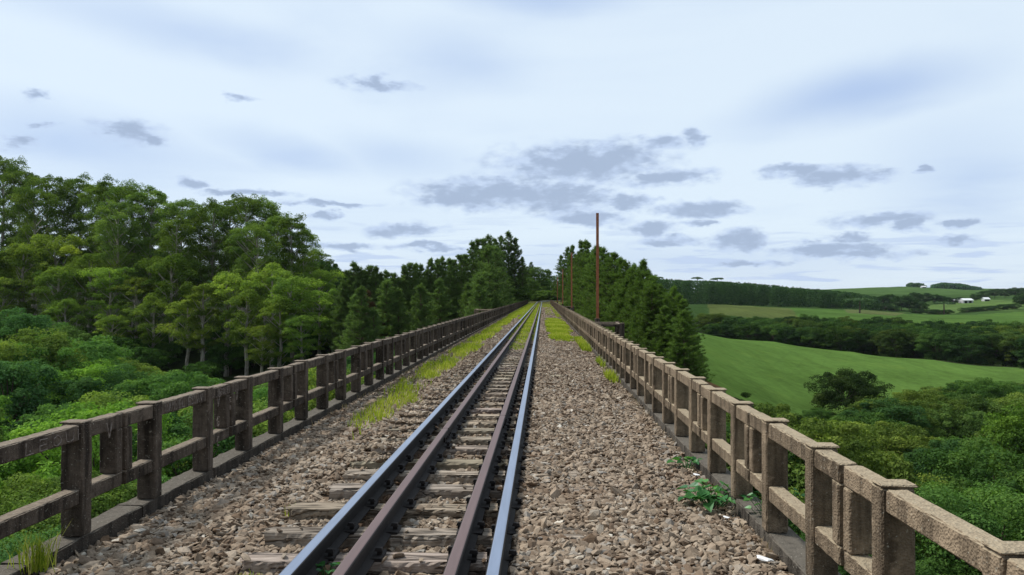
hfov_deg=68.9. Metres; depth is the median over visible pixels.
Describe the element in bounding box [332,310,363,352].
pine tree
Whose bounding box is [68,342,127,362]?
broadleaf tree
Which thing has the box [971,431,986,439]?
broadleaf tree
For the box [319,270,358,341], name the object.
pine tree
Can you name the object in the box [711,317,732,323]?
broadleaf tree
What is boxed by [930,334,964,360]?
broadleaf tree
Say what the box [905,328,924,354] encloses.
broadleaf tree
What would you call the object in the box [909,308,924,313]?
broadleaf tree
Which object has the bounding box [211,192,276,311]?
eucalyptus tree
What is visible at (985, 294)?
broadleaf tree
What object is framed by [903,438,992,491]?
broadleaf tree
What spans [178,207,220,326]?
eucalyptus tree
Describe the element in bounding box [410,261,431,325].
pine tree
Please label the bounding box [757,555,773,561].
white stone
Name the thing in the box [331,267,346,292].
broadleaf tree
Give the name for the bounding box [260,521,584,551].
sleeper
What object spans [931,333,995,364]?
broadleaf tree
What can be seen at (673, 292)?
pine tree
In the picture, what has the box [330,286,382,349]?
pine tree
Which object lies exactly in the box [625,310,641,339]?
pine tree
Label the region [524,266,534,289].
pine tree
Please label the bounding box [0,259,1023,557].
ground
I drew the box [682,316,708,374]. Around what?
pine tree
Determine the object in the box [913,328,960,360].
broadleaf tree
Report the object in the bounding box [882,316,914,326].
broadleaf tree
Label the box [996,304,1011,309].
broadleaf tree
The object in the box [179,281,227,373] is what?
eucalyptus tree
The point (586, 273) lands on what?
pine tree
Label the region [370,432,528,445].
sleeper
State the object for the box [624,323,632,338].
pine tree
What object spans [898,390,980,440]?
broadleaf tree
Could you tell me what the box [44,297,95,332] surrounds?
eucalyptus tree
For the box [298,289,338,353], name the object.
eucalyptus tree
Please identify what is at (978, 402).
broadleaf tree
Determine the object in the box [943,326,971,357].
broadleaf tree
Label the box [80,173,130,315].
eucalyptus tree
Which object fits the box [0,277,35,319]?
eucalyptus tree
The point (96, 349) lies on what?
broadleaf tree
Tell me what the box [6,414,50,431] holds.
broadleaf tree
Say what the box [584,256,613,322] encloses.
pine tree
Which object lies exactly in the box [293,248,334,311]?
eucalyptus tree
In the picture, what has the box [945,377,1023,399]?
broadleaf tree
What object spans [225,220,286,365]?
eucalyptus tree
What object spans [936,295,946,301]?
broadleaf tree
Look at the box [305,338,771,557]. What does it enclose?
dry grass
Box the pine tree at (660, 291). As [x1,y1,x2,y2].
[636,283,669,349]
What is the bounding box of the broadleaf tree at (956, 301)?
[948,298,959,302]
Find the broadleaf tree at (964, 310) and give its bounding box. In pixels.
[957,308,974,312]
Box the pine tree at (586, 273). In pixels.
[573,252,594,314]
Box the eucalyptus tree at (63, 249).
[11,233,93,327]
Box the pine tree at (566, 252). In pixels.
[555,246,569,295]
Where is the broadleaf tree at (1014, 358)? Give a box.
[990,336,1023,365]
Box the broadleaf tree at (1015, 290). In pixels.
[1009,287,1022,295]
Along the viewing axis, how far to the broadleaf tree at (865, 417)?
73.61 m
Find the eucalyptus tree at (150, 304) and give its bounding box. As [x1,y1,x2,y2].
[121,295,180,365]
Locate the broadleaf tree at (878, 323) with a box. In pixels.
[868,318,902,326]
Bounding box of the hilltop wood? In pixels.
[930,282,982,289]
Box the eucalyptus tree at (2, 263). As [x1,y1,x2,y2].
[0,251,21,306]
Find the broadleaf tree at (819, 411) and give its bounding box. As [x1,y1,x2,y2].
[800,407,831,421]
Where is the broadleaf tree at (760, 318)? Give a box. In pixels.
[750,316,770,320]
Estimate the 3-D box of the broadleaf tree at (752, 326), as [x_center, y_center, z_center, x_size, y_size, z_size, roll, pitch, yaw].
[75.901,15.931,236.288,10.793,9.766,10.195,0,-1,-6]
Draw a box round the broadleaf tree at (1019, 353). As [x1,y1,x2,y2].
[1011,335,1023,366]
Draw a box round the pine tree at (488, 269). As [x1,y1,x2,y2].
[472,262,506,308]
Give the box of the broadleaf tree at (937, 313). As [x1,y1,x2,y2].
[929,309,945,314]
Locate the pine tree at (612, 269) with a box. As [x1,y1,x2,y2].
[588,251,618,327]
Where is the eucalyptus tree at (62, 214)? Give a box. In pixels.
[38,190,90,321]
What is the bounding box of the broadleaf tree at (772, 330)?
[755,323,792,341]
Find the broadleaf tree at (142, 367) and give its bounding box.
[117,357,165,381]
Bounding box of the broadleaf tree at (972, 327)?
[970,326,1005,364]
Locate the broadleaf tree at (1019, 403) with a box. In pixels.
[987,400,1023,407]
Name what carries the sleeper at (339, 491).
on the railway bridge
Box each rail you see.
[279,300,549,574]
[332,303,537,574]
[443,303,540,574]
[485,300,559,574]
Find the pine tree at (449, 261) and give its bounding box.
[444,258,462,319]
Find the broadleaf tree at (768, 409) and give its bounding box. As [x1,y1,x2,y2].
[726,402,827,437]
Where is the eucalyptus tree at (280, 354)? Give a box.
[255,296,306,366]
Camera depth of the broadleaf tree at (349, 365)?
72.32 m
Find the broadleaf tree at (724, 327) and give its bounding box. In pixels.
[707,323,736,338]
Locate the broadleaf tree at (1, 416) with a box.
[0,407,4,439]
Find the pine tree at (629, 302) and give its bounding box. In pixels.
[617,267,646,338]
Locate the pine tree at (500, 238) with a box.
[497,235,509,280]
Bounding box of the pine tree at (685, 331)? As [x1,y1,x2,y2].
[661,308,715,377]
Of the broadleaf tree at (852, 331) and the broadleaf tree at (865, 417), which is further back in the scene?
the broadleaf tree at (852, 331)
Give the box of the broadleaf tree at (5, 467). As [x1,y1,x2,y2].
[0,460,39,505]
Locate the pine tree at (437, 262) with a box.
[432,258,456,321]
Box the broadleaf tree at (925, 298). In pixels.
[918,293,932,302]
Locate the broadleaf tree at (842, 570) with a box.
[790,521,936,574]
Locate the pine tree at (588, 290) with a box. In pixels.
[577,266,600,319]
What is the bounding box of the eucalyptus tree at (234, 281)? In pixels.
[199,271,249,376]
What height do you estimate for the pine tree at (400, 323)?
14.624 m
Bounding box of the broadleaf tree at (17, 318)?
[0,306,53,364]
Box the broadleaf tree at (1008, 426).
[957,404,1023,484]
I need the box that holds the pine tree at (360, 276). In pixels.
[335,265,370,347]
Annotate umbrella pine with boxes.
[844,298,874,312]
[932,301,955,314]
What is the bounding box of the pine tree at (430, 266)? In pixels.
[425,256,444,319]
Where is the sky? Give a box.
[0,0,1023,291]
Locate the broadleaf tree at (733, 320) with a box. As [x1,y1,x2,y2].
[719,316,750,337]
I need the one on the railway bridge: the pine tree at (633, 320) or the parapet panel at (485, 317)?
the parapet panel at (485, 317)
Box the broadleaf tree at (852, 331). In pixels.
[827,326,869,354]
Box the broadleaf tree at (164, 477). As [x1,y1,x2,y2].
[98,473,171,508]
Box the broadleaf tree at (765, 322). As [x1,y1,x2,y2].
[746,318,776,340]
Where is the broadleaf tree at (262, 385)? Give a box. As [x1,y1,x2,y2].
[253,382,289,412]
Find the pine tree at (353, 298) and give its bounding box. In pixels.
[333,294,364,348]
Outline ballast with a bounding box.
[39,304,793,574]
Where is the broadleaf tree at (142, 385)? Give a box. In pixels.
[111,370,216,406]
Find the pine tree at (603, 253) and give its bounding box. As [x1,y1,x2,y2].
[579,246,611,320]
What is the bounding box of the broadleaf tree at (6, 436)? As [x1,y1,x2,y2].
[0,416,99,537]
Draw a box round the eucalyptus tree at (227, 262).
[201,203,248,321]
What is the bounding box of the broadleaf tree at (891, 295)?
[881,294,894,303]
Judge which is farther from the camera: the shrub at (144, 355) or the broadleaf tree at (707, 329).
the broadleaf tree at (707, 329)
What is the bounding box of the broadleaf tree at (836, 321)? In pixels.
[819,318,851,348]
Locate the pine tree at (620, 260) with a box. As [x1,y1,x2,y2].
[599,255,624,329]
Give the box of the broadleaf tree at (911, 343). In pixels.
[898,333,936,357]
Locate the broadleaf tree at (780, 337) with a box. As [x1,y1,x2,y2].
[773,327,804,345]
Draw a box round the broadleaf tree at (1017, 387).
[983,381,1023,396]
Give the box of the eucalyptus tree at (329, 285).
[298,269,346,315]
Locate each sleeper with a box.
[239,546,583,574]
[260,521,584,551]
[285,497,572,524]
[326,479,583,501]
[342,464,579,483]
[349,453,564,469]
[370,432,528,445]
[370,440,571,458]
[387,423,559,436]
[396,416,556,427]
[401,410,555,420]
[408,404,531,413]
[419,399,556,407]
[424,393,550,401]
[429,385,554,392]
[436,389,563,397]
[438,381,555,388]
[445,375,551,380]
[445,378,558,384]
[452,369,552,374]
[453,372,561,377]
[457,367,552,371]
[460,365,534,367]
[460,367,526,369]
[467,359,535,360]
[467,363,534,364]
[469,361,551,362]
[474,356,554,357]
[475,357,535,359]
[478,354,555,355]
[480,351,552,352]
[484,348,552,349]
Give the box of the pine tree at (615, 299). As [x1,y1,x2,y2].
[604,286,622,331]
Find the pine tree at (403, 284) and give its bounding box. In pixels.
[392,279,412,327]
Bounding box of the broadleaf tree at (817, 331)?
[789,327,830,349]
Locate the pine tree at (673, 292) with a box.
[663,285,677,318]
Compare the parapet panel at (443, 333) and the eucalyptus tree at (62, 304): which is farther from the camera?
the eucalyptus tree at (62, 304)
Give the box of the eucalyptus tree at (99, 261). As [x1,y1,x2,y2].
[59,252,129,332]
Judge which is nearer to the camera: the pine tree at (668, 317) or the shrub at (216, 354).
the pine tree at (668, 317)
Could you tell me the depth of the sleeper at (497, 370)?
15.81 m
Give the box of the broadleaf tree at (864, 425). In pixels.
[806,417,880,468]
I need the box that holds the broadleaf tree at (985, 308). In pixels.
[977,306,992,310]
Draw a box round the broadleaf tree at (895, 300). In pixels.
[890,295,911,310]
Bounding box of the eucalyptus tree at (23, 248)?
[0,242,49,314]
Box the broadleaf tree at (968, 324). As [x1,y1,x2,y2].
[960,319,998,328]
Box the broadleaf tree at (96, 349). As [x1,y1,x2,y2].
[8,334,136,420]
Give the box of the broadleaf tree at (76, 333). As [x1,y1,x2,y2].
[7,324,91,366]
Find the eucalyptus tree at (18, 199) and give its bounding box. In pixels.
[0,185,69,315]
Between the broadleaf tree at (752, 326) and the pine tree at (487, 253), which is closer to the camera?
the pine tree at (487, 253)
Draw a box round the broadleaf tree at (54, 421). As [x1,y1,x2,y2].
[0,398,185,497]
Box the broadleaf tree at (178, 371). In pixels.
[140,369,188,383]
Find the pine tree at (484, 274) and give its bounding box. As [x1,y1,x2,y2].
[460,270,500,316]
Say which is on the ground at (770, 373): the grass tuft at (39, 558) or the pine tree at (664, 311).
the pine tree at (664, 311)
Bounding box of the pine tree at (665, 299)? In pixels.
[657,292,672,315]
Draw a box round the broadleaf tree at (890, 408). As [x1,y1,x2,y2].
[832,397,932,451]
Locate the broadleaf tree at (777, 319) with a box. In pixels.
[763,317,790,323]
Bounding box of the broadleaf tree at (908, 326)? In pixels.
[884,323,921,356]
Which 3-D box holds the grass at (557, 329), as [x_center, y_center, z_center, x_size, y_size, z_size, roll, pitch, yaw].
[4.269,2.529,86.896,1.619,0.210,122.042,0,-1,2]
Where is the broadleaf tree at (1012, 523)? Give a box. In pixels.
[913,481,1023,574]
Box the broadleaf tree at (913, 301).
[901,297,920,309]
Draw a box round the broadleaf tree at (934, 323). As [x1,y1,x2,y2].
[924,318,961,327]
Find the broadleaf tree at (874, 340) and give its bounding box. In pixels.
[865,329,909,356]
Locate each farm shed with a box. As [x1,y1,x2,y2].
[959,298,972,302]
[981,297,989,300]
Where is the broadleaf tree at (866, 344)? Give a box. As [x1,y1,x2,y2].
[850,330,890,355]
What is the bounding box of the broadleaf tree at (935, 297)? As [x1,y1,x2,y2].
[927,294,941,301]
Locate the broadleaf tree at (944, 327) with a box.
[929,324,968,332]
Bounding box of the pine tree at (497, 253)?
[481,245,517,304]
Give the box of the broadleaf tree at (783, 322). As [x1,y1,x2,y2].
[771,321,800,338]
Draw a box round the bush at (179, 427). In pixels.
[98,410,253,480]
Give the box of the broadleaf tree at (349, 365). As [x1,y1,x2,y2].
[346,352,402,375]
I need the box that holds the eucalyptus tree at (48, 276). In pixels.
[29,266,86,323]
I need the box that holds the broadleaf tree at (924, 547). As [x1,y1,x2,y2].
[915,512,981,573]
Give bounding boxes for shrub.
[71,327,102,339]
[99,329,133,338]
[104,336,151,358]
[126,346,172,370]
[133,324,167,336]
[147,341,183,365]
[158,322,200,341]
[160,331,199,355]
[183,360,222,378]
[200,339,239,358]
[205,325,241,343]
[205,340,256,374]
[239,347,267,366]
[269,338,299,357]
[271,345,311,366]
[303,322,330,352]
[315,325,337,349]
[511,286,531,301]
[531,293,547,300]
[542,290,559,299]
[740,392,750,397]
[743,488,804,531]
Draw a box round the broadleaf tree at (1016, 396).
[985,392,1023,420]
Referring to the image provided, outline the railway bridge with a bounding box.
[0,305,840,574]
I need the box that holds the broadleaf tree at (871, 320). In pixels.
[854,316,891,324]
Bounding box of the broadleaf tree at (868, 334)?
[850,326,879,354]
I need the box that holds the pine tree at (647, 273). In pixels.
[625,268,657,343]
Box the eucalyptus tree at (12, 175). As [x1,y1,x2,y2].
[0,164,38,312]
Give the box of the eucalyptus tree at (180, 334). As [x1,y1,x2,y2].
[152,299,218,373]
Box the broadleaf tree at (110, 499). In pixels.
[0,469,136,556]
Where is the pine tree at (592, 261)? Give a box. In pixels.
[574,246,601,317]
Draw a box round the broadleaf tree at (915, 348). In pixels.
[908,330,942,359]
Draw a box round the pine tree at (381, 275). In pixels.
[376,271,384,308]
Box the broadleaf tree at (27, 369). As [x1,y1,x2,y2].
[0,360,64,431]
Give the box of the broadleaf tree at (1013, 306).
[1005,303,1021,308]
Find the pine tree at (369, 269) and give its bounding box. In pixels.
[364,264,380,327]
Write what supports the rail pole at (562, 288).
on the railway bridge
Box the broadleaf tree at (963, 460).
[913,435,1023,559]
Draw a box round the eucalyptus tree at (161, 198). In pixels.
[121,186,176,323]
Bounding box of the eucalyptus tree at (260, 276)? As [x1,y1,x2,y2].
[230,262,311,367]
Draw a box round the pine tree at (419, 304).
[393,282,436,336]
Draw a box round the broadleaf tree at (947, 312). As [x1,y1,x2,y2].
[937,310,954,313]
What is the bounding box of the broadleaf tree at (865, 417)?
[829,411,917,452]
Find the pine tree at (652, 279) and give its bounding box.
[626,274,657,342]
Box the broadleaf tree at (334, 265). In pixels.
[320,260,338,295]
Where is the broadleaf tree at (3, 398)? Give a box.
[0,395,13,429]
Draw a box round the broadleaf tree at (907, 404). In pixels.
[832,394,946,444]
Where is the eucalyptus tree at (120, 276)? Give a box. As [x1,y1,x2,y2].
[79,266,137,331]
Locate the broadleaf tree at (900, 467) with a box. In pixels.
[788,417,918,535]
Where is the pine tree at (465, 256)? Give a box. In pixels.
[462,254,475,281]
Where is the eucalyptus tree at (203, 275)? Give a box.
[183,247,210,323]
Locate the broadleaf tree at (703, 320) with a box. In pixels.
[697,313,730,327]
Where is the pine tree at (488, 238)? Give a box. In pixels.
[485,234,506,289]
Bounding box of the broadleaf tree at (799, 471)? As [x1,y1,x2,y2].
[705,431,804,534]
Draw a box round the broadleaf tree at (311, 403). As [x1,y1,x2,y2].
[283,367,375,423]
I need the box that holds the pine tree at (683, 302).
[674,297,707,367]
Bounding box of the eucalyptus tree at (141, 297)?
[130,249,159,323]
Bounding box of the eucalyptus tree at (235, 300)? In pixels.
[217,288,272,375]
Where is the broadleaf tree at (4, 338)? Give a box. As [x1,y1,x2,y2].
[0,319,17,340]
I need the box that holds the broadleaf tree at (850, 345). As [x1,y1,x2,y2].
[820,326,867,351]
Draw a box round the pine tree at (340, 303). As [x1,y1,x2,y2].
[326,280,350,353]
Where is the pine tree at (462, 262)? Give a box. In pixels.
[454,253,471,297]
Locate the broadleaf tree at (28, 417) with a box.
[19,402,76,427]
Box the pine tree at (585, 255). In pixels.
[568,238,592,313]
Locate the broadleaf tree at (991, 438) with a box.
[972,417,1023,452]
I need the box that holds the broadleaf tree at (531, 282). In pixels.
[523,277,543,295]
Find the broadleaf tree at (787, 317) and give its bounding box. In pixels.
[778,316,796,323]
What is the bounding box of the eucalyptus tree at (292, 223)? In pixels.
[273,213,314,313]
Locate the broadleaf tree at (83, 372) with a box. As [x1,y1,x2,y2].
[20,358,122,423]
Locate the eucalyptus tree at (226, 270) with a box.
[219,236,238,319]
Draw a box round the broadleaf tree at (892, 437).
[862,421,950,483]
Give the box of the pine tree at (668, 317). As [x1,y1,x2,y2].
[655,313,678,359]
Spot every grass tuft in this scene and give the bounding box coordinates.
[4,522,69,574]
[406,395,421,402]
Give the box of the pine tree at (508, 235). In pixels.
[502,230,520,287]
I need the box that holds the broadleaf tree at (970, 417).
[924,400,991,444]
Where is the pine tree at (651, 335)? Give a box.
[642,312,658,350]
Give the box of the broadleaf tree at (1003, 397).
[992,392,1023,402]
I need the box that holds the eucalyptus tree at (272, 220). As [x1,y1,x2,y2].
[258,211,296,347]
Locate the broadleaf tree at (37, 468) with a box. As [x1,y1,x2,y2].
[4,451,97,489]
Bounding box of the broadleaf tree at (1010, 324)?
[985,320,1023,329]
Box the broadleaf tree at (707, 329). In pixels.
[699,323,725,335]
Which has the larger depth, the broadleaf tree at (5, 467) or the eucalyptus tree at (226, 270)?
the eucalyptus tree at (226, 270)
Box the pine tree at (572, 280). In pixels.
[563,254,577,305]
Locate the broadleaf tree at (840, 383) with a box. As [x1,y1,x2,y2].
[803,367,894,412]
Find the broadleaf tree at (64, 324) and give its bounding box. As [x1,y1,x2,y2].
[5,314,69,355]
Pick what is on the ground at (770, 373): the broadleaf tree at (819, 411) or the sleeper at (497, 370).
the broadleaf tree at (819, 411)
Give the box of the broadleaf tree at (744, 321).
[736,319,761,327]
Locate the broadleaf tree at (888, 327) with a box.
[878,324,906,354]
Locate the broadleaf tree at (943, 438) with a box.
[929,436,1018,473]
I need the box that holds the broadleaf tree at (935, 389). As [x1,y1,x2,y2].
[918,386,957,394]
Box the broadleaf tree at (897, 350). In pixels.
[871,328,914,357]
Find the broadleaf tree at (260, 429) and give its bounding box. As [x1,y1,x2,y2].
[162,383,292,472]
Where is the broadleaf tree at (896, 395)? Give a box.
[889,389,932,403]
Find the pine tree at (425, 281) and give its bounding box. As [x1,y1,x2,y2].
[410,264,437,320]
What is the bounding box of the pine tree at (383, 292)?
[365,279,406,346]
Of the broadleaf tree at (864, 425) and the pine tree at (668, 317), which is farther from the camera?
the pine tree at (668, 317)
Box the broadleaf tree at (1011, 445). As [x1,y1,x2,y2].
[983,425,1023,483]
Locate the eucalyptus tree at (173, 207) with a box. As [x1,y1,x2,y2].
[148,198,208,315]
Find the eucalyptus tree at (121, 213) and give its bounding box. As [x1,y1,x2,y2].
[92,199,147,330]
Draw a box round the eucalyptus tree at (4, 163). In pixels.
[0,155,32,307]
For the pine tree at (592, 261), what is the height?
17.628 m
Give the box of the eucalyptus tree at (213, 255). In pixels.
[179,197,243,339]
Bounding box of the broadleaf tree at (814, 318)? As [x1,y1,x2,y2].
[797,314,828,322]
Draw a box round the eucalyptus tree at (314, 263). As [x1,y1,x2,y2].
[281,227,324,310]
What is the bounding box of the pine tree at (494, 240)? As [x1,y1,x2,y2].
[492,237,511,299]
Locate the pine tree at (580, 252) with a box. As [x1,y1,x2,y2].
[563,240,584,314]
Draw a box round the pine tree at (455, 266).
[449,259,465,318]
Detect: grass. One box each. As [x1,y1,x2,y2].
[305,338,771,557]
[347,303,533,439]
[509,303,541,349]
[542,303,573,341]
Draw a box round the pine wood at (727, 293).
[656,278,880,310]
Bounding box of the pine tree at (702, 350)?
[697,337,709,371]
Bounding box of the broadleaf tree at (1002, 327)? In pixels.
[982,325,1023,365]
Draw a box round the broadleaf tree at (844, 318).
[837,316,859,323]
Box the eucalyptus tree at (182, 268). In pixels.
[133,253,201,359]
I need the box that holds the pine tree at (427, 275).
[422,268,441,323]
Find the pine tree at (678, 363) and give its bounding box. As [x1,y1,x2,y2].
[664,339,698,373]
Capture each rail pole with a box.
[562,269,563,305]
[570,253,572,310]
[595,213,599,321]
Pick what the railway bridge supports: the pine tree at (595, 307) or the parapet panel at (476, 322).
the parapet panel at (476, 322)
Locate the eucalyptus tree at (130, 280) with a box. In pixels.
[108,275,157,338]
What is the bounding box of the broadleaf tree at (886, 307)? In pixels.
[880,303,895,310]
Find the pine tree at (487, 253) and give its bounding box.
[471,243,513,307]
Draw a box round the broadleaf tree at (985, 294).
[975,290,990,297]
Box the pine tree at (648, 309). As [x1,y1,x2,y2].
[629,283,669,351]
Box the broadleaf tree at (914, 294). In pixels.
[909,292,922,301]
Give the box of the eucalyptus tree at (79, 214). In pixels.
[71,184,119,329]
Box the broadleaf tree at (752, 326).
[735,323,764,340]
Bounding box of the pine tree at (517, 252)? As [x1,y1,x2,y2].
[504,237,531,293]
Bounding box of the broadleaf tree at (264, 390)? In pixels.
[232,387,294,445]
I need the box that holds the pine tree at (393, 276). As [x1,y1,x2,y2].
[390,272,412,327]
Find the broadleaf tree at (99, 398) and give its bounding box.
[57,387,187,475]
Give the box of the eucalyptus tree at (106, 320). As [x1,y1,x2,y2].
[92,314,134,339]
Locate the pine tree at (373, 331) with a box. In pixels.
[359,306,388,351]
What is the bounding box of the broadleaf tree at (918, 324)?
[914,321,927,325]
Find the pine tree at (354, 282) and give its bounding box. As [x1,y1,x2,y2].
[334,260,374,345]
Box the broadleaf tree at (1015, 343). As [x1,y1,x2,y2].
[1004,339,1023,367]
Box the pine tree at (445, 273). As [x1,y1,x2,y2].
[438,256,457,317]
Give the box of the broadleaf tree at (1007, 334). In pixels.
[979,331,1023,365]
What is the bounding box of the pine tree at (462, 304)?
[454,290,471,317]
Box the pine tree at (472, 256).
[455,240,481,290]
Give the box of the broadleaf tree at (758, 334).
[740,325,768,340]
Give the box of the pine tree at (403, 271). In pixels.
[399,263,414,324]
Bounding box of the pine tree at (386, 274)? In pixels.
[383,269,408,326]
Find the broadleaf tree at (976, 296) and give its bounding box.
[969,294,982,299]
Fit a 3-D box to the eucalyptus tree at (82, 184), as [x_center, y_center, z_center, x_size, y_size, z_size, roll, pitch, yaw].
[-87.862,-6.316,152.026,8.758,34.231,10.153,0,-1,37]
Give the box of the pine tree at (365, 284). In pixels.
[349,270,374,311]
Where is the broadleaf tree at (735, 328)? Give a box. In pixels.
[719,325,749,339]
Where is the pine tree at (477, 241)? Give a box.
[468,238,485,282]
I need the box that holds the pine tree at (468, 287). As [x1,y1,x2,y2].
[456,282,473,316]
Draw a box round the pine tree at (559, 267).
[551,255,564,302]
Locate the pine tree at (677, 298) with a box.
[666,292,709,374]
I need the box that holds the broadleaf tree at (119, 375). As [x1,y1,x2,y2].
[45,363,148,408]
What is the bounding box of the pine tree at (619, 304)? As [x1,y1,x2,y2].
[605,279,628,330]
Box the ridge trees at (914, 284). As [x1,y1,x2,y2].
[906,283,926,286]
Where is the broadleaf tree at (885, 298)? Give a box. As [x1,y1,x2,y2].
[878,295,889,303]
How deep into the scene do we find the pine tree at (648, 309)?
75.62 m
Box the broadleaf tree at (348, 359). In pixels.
[346,356,350,363]
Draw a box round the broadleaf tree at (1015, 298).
[1012,295,1023,305]
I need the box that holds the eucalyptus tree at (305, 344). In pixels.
[280,315,329,359]
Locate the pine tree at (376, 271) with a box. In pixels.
[370,266,381,315]
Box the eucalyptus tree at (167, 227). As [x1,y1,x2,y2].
[147,215,201,354]
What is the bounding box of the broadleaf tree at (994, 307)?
[988,306,998,309]
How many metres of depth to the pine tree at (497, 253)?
118.49 m
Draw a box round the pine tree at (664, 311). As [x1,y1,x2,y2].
[642,305,687,357]
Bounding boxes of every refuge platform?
[474,309,490,313]
[595,321,624,338]
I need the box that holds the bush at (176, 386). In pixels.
[132,372,231,462]
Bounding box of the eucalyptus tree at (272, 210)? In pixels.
[234,195,284,347]
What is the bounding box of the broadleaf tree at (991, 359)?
[967,331,1021,365]
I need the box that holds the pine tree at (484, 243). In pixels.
[478,237,505,295]
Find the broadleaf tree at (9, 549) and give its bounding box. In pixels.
[0,524,60,564]
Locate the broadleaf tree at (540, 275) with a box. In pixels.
[520,267,555,289]
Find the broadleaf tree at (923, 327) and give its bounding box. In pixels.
[916,325,939,355]
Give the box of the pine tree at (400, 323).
[379,288,414,350]
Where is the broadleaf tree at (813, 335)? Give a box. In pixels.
[782,326,819,347]
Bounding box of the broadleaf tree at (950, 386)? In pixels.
[938,380,989,397]
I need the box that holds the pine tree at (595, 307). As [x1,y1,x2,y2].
[589,290,605,319]
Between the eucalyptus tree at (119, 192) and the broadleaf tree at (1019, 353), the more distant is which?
the broadleaf tree at (1019, 353)
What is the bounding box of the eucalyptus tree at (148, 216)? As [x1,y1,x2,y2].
[136,206,184,321]
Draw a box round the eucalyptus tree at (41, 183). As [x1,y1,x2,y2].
[13,174,82,316]
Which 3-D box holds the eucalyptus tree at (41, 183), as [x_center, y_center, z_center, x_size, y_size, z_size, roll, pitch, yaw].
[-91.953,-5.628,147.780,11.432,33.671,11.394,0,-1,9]
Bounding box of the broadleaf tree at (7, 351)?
[0,325,90,425]
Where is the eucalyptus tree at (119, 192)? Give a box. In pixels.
[102,178,161,331]
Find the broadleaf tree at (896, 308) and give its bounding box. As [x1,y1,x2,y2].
[887,306,902,310]
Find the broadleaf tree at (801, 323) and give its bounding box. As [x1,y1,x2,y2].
[792,319,822,344]
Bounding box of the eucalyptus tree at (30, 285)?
[16,232,52,314]
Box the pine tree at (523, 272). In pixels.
[516,256,531,298]
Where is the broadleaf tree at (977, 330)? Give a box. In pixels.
[952,326,998,356]
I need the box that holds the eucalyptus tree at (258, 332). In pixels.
[232,324,283,372]
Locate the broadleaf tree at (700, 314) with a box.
[694,313,712,323]
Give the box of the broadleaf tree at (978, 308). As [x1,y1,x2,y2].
[967,307,983,311]
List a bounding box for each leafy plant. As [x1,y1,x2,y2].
[315,561,339,574]
[666,456,701,468]
[676,478,745,511]
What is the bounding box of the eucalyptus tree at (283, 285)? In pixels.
[261,275,325,363]
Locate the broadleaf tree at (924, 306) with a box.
[912,301,929,309]
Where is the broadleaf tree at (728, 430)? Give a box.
[705,422,804,536]
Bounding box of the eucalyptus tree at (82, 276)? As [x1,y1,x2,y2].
[72,240,87,326]
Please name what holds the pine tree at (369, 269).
on the ground at (770, 373)
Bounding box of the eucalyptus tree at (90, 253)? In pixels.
[87,240,124,329]
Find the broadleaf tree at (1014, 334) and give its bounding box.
[998,328,1020,365]
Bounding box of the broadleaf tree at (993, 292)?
[988,289,1002,297]
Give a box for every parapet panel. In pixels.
[0,413,121,539]
[115,384,230,498]
[223,366,293,449]
[287,354,334,419]
[331,345,365,399]
[363,339,387,384]
[385,335,404,374]
[401,331,418,365]
[416,327,430,358]
[428,324,439,352]
[437,322,447,347]
[445,320,454,343]
[452,318,460,340]
[460,317,465,337]
[465,316,469,334]
[468,315,474,332]
[472,314,477,330]
[476,313,480,328]
[479,312,483,327]
[483,311,486,325]
[487,311,489,324]
[488,310,491,322]
[571,311,573,326]
[574,313,576,329]
[577,315,581,332]
[579,316,582,335]
[581,317,586,337]
[584,319,589,340]
[586,320,592,343]
[589,322,595,346]
[593,324,600,351]
[597,326,604,356]
[602,329,611,361]
[608,332,619,368]
[614,336,627,377]
[623,341,639,388]
[634,347,655,403]
[649,356,675,423]
[670,367,708,451]
[700,385,758,498]
[749,412,857,574]
[843,465,1023,574]
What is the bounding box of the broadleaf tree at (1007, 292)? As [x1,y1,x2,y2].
[999,288,1012,295]
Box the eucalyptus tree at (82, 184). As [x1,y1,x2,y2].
[54,172,98,329]
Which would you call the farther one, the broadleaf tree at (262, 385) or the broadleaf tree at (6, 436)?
the broadleaf tree at (262, 385)
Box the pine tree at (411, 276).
[403,262,419,329]
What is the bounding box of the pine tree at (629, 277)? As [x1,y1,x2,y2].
[617,262,638,322]
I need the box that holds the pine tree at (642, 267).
[626,259,647,337]
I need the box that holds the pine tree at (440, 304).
[421,278,457,325]
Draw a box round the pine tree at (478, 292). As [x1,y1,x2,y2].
[463,276,492,316]
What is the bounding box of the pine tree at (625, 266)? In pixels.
[604,260,630,329]
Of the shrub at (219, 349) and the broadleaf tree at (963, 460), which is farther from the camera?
the shrub at (219, 349)
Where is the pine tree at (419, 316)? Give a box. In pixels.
[409,296,429,330]
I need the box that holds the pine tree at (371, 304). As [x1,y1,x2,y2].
[365,288,375,316]
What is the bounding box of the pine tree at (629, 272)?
[616,266,632,322]
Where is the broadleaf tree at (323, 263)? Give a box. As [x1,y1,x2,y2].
[305,259,331,292]
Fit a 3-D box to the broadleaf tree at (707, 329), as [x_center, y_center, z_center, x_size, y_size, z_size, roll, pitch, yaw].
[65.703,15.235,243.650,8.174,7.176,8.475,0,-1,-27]
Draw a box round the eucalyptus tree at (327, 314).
[315,309,336,352]
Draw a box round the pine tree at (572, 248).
[560,244,575,298]
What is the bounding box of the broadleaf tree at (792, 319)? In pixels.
[784,317,812,324]
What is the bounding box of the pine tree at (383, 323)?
[380,310,390,338]
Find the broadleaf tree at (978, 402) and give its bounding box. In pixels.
[942,393,1013,439]
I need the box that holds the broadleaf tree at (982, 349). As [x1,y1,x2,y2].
[959,336,995,364]
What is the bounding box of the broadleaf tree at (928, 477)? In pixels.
[915,473,1011,558]

